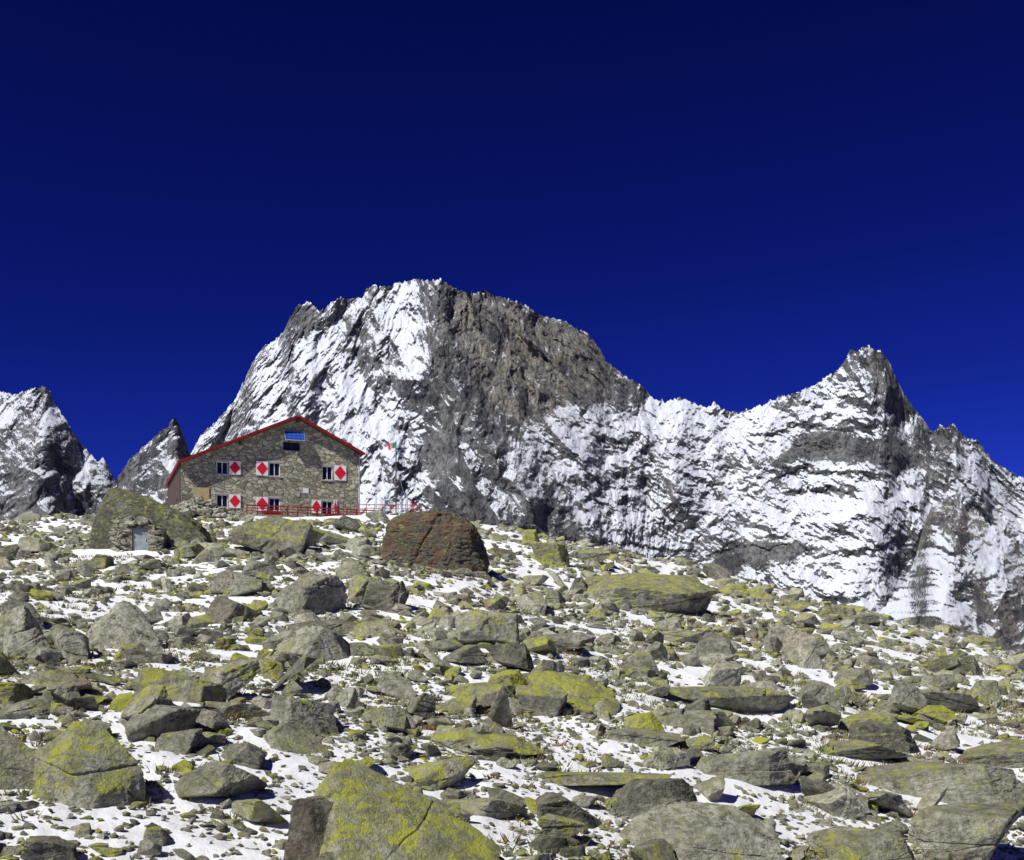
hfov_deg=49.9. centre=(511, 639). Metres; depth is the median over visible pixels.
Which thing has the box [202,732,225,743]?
boulder
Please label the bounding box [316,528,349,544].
boulder
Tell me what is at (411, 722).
boulder
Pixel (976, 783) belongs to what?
boulder
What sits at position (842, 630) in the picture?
scree
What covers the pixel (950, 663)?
boulder
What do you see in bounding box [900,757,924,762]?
boulder
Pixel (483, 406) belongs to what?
mountain
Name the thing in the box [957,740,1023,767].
boulder
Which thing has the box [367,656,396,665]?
boulder
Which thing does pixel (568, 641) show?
boulder
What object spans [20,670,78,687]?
boulder
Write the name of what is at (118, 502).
boulder
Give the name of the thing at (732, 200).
sky
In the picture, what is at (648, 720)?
boulder
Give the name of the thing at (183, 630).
boulder
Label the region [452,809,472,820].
boulder
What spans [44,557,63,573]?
boulder
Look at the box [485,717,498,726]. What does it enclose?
boulder
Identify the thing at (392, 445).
flagpole
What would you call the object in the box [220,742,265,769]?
boulder
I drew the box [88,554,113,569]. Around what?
boulder
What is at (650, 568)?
boulder
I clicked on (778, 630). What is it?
boulder
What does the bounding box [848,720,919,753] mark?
boulder
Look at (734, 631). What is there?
boulder
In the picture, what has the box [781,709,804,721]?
boulder
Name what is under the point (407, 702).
boulder
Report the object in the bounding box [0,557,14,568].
boulder
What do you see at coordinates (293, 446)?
window
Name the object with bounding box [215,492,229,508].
window
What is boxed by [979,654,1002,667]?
boulder
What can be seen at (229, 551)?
boulder
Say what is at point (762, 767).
boulder
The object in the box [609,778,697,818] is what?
boulder
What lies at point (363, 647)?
boulder
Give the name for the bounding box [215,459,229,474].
window
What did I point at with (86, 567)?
boulder
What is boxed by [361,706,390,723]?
boulder
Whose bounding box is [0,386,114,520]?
mountain
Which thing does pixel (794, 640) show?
boulder
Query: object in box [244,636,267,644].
boulder
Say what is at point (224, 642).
boulder
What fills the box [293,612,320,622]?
boulder
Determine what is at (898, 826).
boulder
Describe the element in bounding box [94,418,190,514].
mountain
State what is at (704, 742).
boulder
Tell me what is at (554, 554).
boulder
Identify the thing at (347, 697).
boulder
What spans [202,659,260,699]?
boulder
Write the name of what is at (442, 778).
boulder
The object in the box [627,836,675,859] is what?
boulder
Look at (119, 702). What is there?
boulder
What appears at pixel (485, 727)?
boulder
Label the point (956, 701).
boulder
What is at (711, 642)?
boulder
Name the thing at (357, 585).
boulder
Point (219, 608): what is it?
boulder
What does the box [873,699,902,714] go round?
boulder
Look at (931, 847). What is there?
boulder
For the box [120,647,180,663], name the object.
boulder
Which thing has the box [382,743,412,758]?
boulder
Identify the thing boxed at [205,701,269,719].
boulder
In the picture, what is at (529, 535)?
boulder
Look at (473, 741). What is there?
boulder
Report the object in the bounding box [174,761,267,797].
boulder
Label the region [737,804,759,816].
boulder
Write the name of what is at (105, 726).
boulder
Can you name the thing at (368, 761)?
boulder
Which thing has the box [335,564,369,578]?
boulder
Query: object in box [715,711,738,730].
boulder
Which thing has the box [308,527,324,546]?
boulder
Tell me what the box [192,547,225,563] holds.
boulder
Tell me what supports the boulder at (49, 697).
on the ground at (310, 780)
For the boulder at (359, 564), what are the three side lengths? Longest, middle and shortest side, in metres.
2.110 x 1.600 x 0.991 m
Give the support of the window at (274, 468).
in the stone hut
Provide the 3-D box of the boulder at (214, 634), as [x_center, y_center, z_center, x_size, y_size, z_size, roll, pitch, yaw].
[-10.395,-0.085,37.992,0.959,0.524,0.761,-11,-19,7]
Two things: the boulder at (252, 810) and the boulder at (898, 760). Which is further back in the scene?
the boulder at (898, 760)
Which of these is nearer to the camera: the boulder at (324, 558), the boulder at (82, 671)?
the boulder at (82, 671)
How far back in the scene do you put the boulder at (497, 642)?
39.81 m
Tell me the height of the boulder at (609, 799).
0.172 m
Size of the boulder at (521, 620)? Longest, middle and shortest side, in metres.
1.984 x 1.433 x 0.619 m
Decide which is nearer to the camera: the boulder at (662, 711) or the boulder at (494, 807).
the boulder at (494, 807)
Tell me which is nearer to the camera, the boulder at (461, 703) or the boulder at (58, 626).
the boulder at (461, 703)
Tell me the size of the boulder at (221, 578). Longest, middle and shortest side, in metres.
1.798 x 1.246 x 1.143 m
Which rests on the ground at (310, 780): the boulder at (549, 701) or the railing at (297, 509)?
the boulder at (549, 701)
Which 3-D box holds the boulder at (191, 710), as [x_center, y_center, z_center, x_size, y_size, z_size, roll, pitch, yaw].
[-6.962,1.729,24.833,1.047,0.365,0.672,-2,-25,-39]
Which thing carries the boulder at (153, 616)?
on the ground at (310, 780)
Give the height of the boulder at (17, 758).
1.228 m
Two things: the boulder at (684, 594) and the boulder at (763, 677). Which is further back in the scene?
the boulder at (684, 594)
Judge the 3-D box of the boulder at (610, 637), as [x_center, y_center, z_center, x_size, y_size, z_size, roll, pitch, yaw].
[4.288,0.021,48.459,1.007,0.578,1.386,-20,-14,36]
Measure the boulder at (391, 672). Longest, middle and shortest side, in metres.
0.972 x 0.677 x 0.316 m
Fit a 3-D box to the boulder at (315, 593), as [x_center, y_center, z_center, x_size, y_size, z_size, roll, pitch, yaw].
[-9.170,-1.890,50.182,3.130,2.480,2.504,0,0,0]
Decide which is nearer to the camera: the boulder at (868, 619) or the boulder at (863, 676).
the boulder at (863, 676)
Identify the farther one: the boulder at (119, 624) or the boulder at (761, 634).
the boulder at (761, 634)
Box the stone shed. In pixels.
[109,515,167,551]
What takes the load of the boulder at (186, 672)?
on the ground at (310, 780)
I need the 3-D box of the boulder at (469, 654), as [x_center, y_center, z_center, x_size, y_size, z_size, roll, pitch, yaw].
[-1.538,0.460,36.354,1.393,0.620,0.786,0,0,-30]
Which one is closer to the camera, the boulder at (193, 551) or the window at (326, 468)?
the boulder at (193, 551)
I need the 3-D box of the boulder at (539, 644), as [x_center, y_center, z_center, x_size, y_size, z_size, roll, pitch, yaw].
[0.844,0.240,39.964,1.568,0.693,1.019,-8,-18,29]
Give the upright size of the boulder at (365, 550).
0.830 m
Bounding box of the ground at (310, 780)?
[0,514,1023,859]
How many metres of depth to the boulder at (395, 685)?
31.66 m
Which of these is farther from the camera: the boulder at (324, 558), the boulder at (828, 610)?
the boulder at (828, 610)
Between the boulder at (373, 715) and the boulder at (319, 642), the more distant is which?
the boulder at (319, 642)
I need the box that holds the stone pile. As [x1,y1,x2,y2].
[170,496,284,517]
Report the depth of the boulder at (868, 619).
82.73 m
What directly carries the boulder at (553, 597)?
on the ground at (310, 780)
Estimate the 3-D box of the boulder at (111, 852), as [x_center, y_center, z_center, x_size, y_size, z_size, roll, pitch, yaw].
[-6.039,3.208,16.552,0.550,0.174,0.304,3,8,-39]
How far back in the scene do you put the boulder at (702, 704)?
34.02 m
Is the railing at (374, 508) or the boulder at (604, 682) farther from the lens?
the railing at (374, 508)
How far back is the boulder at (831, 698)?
39.25 m
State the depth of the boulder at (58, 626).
39.46 m
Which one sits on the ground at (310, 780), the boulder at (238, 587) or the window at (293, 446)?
the boulder at (238, 587)
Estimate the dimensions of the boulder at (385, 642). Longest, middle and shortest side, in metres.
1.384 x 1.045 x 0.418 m
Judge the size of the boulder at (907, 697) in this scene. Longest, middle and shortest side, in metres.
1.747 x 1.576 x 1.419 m
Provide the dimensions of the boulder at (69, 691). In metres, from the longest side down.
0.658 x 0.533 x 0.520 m
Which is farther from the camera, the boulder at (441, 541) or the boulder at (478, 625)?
the boulder at (441, 541)
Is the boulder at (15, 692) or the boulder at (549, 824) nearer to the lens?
the boulder at (549, 824)
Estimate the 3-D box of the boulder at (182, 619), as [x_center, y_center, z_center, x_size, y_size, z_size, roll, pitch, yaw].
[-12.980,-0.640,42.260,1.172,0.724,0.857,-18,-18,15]
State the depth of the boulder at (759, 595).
83.47 m
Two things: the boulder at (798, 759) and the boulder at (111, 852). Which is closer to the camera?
the boulder at (111, 852)
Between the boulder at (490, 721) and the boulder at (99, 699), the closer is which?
the boulder at (99, 699)
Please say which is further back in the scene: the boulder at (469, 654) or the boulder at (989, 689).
the boulder at (989, 689)
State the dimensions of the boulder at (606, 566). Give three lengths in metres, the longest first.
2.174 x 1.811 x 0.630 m
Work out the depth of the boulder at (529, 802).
21.83 m
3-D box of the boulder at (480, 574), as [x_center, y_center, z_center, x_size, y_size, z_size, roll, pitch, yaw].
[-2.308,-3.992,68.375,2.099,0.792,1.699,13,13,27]
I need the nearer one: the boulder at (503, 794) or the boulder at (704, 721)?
the boulder at (503, 794)
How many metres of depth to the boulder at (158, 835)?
17.26 m
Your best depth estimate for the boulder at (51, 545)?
77.19 m
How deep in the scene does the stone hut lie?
115.66 m
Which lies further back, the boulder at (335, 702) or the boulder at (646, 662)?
the boulder at (646, 662)
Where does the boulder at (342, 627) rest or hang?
on the ground at (310, 780)
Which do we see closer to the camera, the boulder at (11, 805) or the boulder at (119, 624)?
the boulder at (11, 805)
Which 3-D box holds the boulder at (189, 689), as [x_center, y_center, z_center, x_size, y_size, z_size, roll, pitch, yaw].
[-7.884,1.209,26.524,1.328,1.143,2.198,0,0,33]
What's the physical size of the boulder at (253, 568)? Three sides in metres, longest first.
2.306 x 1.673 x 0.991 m
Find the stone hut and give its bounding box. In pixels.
[165,415,364,516]
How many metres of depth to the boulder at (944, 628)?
90.31 m
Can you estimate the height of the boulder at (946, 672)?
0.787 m
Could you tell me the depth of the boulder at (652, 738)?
28.78 m
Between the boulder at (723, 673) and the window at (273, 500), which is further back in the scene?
the window at (273, 500)
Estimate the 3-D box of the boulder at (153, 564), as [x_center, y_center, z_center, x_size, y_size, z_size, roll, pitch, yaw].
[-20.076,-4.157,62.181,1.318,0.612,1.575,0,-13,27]
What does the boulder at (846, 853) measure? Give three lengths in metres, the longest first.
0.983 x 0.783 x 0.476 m
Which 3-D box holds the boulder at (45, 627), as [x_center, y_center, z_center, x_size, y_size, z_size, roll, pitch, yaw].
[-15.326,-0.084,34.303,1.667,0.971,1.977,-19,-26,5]
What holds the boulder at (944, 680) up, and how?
on the ground at (310, 780)
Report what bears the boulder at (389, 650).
on the ground at (310, 780)
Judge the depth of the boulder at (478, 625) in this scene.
39.74 m
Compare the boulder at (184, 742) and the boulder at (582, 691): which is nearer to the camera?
the boulder at (184, 742)
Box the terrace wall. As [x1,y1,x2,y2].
[240,514,297,516]
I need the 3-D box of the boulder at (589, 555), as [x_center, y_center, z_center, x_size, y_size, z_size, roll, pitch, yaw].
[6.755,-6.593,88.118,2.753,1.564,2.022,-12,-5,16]
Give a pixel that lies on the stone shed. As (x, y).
(129, 533)
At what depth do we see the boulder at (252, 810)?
18.74 m
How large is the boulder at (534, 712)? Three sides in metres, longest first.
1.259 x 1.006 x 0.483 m
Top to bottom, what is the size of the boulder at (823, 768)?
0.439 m
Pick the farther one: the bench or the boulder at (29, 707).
the bench
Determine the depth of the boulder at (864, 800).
26.87 m
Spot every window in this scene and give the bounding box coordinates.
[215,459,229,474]
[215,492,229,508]
[267,460,281,476]
[267,496,281,510]
[283,442,299,450]
[320,464,333,480]
[320,499,333,514]
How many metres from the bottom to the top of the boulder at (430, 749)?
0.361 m
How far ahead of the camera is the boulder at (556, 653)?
40.00 m
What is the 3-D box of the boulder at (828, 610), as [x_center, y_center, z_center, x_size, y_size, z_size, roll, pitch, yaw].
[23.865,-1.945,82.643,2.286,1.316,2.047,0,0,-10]
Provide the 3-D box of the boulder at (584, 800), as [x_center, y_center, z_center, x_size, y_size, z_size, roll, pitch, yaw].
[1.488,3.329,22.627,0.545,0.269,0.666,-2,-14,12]
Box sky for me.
[0,0,1023,480]
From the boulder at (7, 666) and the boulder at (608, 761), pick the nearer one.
the boulder at (608, 761)
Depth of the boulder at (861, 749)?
31.89 m
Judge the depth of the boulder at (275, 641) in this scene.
37.36 m
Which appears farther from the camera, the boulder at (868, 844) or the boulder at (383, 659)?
the boulder at (383, 659)
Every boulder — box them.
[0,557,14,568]
[0,600,39,622]
[0,619,55,641]
[0,629,54,656]
[0,659,18,674]
[0,682,34,702]
[0,698,51,719]
[0,731,34,789]
[0,801,18,812]
[0,846,23,856]
[18,536,50,552]
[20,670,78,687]
[20,835,79,859]
[30,684,46,693]
[31,721,145,808]
[34,645,60,662]
[38,678,92,692]
[42,690,68,704]
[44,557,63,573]
[45,541,59,548]
[50,628,90,659]
[51,702,72,709]
[54,624,84,634]
[54,683,81,698]
[60,666,90,677]
[61,713,78,727]
[62,696,97,709]
[77,562,99,573]
[81,694,108,702]
[84,673,123,684]
[85,601,162,648]
[87,488,217,548]
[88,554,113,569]
[88,721,111,734]
[92,847,123,856]
[109,692,132,710]
[111,659,138,668]
[113,644,135,659]
[118,715,132,726]
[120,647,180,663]
[122,687,181,717]
[126,705,202,739]
[130,667,226,703]
[139,560,171,569]
[142,610,162,623]
[143,825,170,845]
[155,728,205,754]
[156,612,190,626]
[161,577,170,592]
[172,669,199,678]
[173,636,198,647]
[174,543,204,557]
[174,625,197,636]
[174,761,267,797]
[182,768,191,774]
[184,706,227,720]
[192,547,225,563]
[192,708,231,730]
[194,629,223,641]
[199,542,251,556]
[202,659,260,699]
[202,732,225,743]
[205,596,260,622]
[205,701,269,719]
[209,570,234,593]
[214,637,235,648]
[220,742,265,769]
[223,578,263,596]
[227,517,312,553]
[232,799,287,823]
[242,560,281,576]
[243,627,263,635]
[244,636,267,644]
[251,695,271,708]
[258,659,283,679]
[261,715,278,725]
[262,630,289,648]
[262,723,328,753]
[270,695,338,735]
[272,651,299,664]
[273,655,314,689]
[276,572,347,613]
[283,795,333,859]
[285,560,308,570]
[286,619,358,635]
[287,626,347,661]
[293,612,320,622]
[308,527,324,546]
[309,552,336,561]
[314,758,500,859]
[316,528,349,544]
[328,698,341,711]
[333,515,359,531]
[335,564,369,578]
[335,687,357,708]
[342,561,366,569]
[345,537,371,550]
[346,642,377,655]
[348,575,378,597]
[352,545,376,556]
[352,620,393,637]
[358,756,376,767]
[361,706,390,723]
[362,580,408,613]
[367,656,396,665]
[376,672,417,699]
[378,644,402,658]
[379,707,410,732]
[380,510,489,576]
[380,639,411,655]
[380,671,401,675]
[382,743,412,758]
[396,700,412,705]
[406,692,435,718]
[406,713,415,728]
[410,768,450,788]
[414,643,440,662]
[420,743,439,755]
[426,774,468,785]
[427,609,448,624]
[429,638,463,650]
[429,796,452,807]
[432,729,494,758]
[433,600,453,612]
[435,632,447,640]
[435,696,476,712]
[441,797,528,818]
[443,645,487,662]
[444,682,513,700]
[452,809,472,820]
[455,609,519,644]
[469,723,492,732]
[471,733,546,756]
[472,571,490,579]
[476,691,503,709]
[485,643,533,670]
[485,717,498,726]
[486,786,526,805]
[487,686,540,729]
[488,669,527,694]
[489,610,524,623]
[489,752,513,761]
[490,641,505,644]
[493,547,515,558]
[515,685,567,716]
[516,591,546,613]
[521,529,539,542]
[522,636,555,652]
[523,575,548,584]
[524,797,536,812]
[525,659,564,679]
[525,708,544,715]
[527,670,619,715]
[529,542,569,567]
[529,836,567,853]
[535,771,671,786]
[536,792,601,828]
[537,813,584,837]
[539,645,559,655]
[543,632,581,650]
[544,590,565,604]
[546,569,564,586]
[562,589,583,594]
[570,577,586,590]
[571,707,592,716]
[572,795,597,806]
[577,549,609,564]
[584,573,716,614]
[592,678,608,686]
[594,700,610,721]
[596,633,620,643]
[598,562,613,570]
[601,754,624,767]
[604,727,684,747]
[604,797,613,803]
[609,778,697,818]
[619,801,785,859]
[621,655,658,670]
[622,668,655,677]
[624,712,664,731]
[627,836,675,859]
[632,566,660,573]
[641,746,689,768]
[644,643,667,660]
[645,686,670,696]
[650,707,685,715]
[655,710,716,733]
[659,630,707,642]
[668,686,795,712]
[683,697,711,710]
[684,747,703,758]
[685,736,716,749]
[691,747,794,785]
[693,631,734,656]
[694,774,724,801]
[698,653,735,664]
[702,660,743,685]
[703,563,728,579]
[711,709,732,716]
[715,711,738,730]
[718,583,749,596]
[720,626,744,636]
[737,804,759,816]
[740,680,789,694]
[746,588,773,602]
[752,673,780,683]
[758,631,767,637]
[767,624,788,641]
[776,599,811,611]
[781,629,828,662]
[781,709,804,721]
[784,739,805,745]
[788,754,805,776]
[789,760,808,774]
[792,779,830,798]
[793,612,820,624]
[795,647,825,669]
[798,680,843,711]
[801,683,825,708]
[804,704,841,726]
[804,826,915,859]
[806,762,829,775]
[806,783,871,818]
[811,633,829,649]
[816,605,847,620]
[821,740,910,759]
[828,846,859,859]
[834,668,873,686]
[834,684,856,704]
[837,678,865,688]
[838,711,898,731]
[848,614,879,623]
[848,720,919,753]
[856,656,889,669]
[857,761,1023,803]
[858,795,869,808]
[858,809,880,823]
[864,791,911,816]
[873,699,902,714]
[875,820,908,833]
[887,679,927,713]
[891,757,906,762]
[896,715,925,724]
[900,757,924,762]
[907,802,1023,859]
[912,705,956,722]
[914,843,938,853]
[916,785,947,810]
[919,689,988,713]
[920,674,956,689]
[926,656,960,672]
[930,727,959,749]
[932,670,960,674]
[934,624,956,633]
[953,656,982,675]
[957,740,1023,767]
[965,635,995,647]
[969,680,1001,700]
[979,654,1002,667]
[1001,653,1023,671]
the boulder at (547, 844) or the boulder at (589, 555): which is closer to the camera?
the boulder at (547, 844)
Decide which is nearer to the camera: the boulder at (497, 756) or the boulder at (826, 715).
the boulder at (497, 756)
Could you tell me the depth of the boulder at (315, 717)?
25.36 m
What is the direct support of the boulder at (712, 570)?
on the ground at (310, 780)
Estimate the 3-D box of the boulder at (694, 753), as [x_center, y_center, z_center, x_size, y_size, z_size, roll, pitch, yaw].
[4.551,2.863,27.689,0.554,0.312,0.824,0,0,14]
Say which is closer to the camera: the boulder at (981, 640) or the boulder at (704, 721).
the boulder at (704, 721)
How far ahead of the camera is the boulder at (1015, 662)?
70.85 m
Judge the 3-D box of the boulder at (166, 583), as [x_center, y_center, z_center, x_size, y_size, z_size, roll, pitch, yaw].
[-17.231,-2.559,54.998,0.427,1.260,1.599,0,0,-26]
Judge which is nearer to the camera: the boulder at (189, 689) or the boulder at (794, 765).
the boulder at (189, 689)
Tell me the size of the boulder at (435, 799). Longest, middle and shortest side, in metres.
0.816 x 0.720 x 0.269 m
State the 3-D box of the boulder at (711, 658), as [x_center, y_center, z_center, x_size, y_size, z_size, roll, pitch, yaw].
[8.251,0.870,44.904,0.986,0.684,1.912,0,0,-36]
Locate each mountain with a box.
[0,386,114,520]
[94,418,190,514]
[191,278,1023,612]
[878,495,1023,653]
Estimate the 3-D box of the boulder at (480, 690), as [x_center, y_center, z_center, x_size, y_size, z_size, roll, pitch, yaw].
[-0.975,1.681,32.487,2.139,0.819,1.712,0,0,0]
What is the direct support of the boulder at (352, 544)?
on the ground at (310, 780)
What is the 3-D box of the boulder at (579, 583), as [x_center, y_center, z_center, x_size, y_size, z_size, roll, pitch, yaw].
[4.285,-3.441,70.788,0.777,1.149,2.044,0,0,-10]
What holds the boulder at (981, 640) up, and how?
on the ground at (310, 780)
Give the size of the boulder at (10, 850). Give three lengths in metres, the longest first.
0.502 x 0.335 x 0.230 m
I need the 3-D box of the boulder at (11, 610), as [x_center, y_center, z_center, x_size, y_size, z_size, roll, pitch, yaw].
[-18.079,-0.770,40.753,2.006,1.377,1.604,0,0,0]
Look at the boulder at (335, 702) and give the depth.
28.15 m
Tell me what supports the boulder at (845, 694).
on the ground at (310, 780)
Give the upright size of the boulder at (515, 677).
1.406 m
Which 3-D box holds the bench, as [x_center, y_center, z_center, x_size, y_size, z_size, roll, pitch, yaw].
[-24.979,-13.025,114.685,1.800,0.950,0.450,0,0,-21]
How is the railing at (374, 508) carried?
on the ground at (310, 780)
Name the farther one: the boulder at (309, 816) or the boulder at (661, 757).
the boulder at (661, 757)
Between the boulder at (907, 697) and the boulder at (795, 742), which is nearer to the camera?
the boulder at (795, 742)
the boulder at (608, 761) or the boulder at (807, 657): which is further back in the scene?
the boulder at (807, 657)
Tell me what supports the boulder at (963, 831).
on the ground at (310, 780)
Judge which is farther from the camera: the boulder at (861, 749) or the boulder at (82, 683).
the boulder at (861, 749)
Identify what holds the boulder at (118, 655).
on the ground at (310, 780)
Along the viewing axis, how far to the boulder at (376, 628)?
40.34 m
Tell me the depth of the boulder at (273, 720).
25.19 m
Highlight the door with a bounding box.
[133,528,147,550]
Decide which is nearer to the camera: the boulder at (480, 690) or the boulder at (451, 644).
the boulder at (480, 690)
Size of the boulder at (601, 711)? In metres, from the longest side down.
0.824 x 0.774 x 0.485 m
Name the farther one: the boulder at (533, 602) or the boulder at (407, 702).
the boulder at (533, 602)
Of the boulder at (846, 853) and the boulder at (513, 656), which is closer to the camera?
the boulder at (846, 853)
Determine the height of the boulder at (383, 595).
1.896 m
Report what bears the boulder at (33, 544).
on the ground at (310, 780)
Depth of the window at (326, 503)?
117.60 m
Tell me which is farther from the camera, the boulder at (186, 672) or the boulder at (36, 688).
the boulder at (186, 672)
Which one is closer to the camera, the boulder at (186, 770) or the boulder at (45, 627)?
the boulder at (186, 770)
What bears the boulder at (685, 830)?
on the ground at (310, 780)
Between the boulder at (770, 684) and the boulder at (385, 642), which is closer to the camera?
the boulder at (385, 642)
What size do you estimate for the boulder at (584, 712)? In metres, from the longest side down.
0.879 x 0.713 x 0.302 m
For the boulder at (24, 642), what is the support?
on the ground at (310, 780)
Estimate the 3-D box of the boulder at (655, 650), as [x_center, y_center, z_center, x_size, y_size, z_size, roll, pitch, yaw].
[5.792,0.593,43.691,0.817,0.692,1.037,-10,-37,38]
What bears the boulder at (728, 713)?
on the ground at (310, 780)
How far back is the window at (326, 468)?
117.60 m
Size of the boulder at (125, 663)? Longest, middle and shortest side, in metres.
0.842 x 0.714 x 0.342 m
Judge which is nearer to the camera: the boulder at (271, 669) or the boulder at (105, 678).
the boulder at (105, 678)
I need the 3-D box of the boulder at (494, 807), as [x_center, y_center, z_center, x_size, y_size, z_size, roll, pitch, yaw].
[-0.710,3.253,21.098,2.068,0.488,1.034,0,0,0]
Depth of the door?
71.29 m
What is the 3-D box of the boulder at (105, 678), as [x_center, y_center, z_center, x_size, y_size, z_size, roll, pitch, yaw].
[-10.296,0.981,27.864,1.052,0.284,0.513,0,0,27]
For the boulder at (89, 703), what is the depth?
24.37 m
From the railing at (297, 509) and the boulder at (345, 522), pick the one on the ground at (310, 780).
the boulder at (345, 522)
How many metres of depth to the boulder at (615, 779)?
23.87 m
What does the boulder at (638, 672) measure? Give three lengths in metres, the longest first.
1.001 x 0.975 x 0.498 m
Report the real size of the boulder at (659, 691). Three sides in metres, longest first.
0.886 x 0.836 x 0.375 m
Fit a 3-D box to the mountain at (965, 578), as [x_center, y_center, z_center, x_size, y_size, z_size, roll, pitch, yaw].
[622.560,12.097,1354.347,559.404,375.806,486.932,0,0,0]
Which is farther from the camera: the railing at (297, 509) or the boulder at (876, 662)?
the railing at (297, 509)
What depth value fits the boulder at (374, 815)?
17.34 m
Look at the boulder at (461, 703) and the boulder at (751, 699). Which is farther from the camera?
the boulder at (751, 699)
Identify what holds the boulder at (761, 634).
on the ground at (310, 780)
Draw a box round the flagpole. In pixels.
[383,441,408,512]
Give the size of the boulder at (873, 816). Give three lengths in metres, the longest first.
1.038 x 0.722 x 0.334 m
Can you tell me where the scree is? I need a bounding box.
[0,510,1023,859]
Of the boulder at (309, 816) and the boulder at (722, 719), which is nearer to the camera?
the boulder at (309, 816)
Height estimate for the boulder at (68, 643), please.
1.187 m
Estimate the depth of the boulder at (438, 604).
53.31 m
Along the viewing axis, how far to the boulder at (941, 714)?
40.75 m
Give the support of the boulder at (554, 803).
on the ground at (310, 780)
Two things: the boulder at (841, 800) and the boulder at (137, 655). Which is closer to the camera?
the boulder at (841, 800)
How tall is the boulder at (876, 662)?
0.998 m
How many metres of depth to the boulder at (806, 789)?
26.68 m
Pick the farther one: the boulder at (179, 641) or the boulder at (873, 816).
the boulder at (179, 641)
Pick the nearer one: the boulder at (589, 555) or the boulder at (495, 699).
the boulder at (495, 699)
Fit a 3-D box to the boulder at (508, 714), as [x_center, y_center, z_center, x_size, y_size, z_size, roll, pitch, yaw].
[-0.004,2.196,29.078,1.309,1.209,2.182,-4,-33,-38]
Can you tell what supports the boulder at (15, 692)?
on the ground at (310, 780)
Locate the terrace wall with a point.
(267, 515)
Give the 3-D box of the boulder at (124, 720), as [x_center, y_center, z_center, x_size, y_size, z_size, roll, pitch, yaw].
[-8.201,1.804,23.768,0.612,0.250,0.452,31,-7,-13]
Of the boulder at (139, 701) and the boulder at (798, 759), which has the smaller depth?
the boulder at (139, 701)
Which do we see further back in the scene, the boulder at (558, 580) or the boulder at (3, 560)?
the boulder at (558, 580)
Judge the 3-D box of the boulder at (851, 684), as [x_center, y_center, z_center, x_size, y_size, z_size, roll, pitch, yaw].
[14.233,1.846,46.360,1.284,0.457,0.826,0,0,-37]
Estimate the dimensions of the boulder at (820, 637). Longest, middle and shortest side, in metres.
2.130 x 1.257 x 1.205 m
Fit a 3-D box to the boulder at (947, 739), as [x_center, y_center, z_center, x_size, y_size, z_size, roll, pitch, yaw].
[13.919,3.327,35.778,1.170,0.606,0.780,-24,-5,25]
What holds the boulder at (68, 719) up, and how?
on the ground at (310, 780)
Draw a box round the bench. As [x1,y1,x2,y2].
[263,510,280,515]
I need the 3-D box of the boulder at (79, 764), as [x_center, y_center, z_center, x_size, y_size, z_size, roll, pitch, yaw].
[-7.297,2.272,19.274,1.874,1.711,1.610,0,0,30]
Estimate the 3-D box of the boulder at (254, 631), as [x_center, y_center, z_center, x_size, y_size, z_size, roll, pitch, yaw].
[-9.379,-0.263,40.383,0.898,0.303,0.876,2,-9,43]
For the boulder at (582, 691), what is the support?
on the ground at (310, 780)
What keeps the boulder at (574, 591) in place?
on the ground at (310, 780)
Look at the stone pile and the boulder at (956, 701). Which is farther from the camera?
the stone pile
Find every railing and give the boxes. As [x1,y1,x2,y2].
[246,504,373,516]
[358,504,421,514]
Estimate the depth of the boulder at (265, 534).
70.62 m
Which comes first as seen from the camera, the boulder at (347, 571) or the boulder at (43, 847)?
the boulder at (43, 847)
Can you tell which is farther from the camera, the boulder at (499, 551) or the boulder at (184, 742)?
the boulder at (499, 551)
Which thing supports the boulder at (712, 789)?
on the ground at (310, 780)
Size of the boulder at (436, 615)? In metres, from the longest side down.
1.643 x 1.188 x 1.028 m
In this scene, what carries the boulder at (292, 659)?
on the ground at (310, 780)
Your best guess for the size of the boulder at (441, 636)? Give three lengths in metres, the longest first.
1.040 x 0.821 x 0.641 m
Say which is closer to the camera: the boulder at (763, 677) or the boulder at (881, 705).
the boulder at (881, 705)
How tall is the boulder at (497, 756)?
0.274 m
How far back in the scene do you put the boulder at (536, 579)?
71.53 m
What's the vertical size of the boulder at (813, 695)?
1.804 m
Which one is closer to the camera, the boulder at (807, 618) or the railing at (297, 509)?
the boulder at (807, 618)
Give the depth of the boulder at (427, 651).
36.11 m
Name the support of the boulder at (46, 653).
on the ground at (310, 780)
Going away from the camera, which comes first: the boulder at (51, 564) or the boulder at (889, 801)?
the boulder at (889, 801)
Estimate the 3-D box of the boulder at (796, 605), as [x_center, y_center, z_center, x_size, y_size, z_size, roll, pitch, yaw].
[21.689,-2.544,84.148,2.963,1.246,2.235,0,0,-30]
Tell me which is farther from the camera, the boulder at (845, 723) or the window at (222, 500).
the window at (222, 500)
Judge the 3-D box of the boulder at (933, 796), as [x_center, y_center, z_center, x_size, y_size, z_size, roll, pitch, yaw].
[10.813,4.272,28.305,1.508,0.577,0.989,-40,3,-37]
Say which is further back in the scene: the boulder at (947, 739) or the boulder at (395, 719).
the boulder at (947, 739)
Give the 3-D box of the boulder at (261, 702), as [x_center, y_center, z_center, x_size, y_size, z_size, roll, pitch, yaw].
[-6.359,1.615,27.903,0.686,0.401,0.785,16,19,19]
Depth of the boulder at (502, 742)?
25.85 m
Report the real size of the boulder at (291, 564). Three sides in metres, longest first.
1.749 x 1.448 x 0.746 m
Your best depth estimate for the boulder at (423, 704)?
29.19 m
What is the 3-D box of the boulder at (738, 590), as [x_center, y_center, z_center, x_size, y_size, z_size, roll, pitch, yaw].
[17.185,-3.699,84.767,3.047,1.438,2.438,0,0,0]

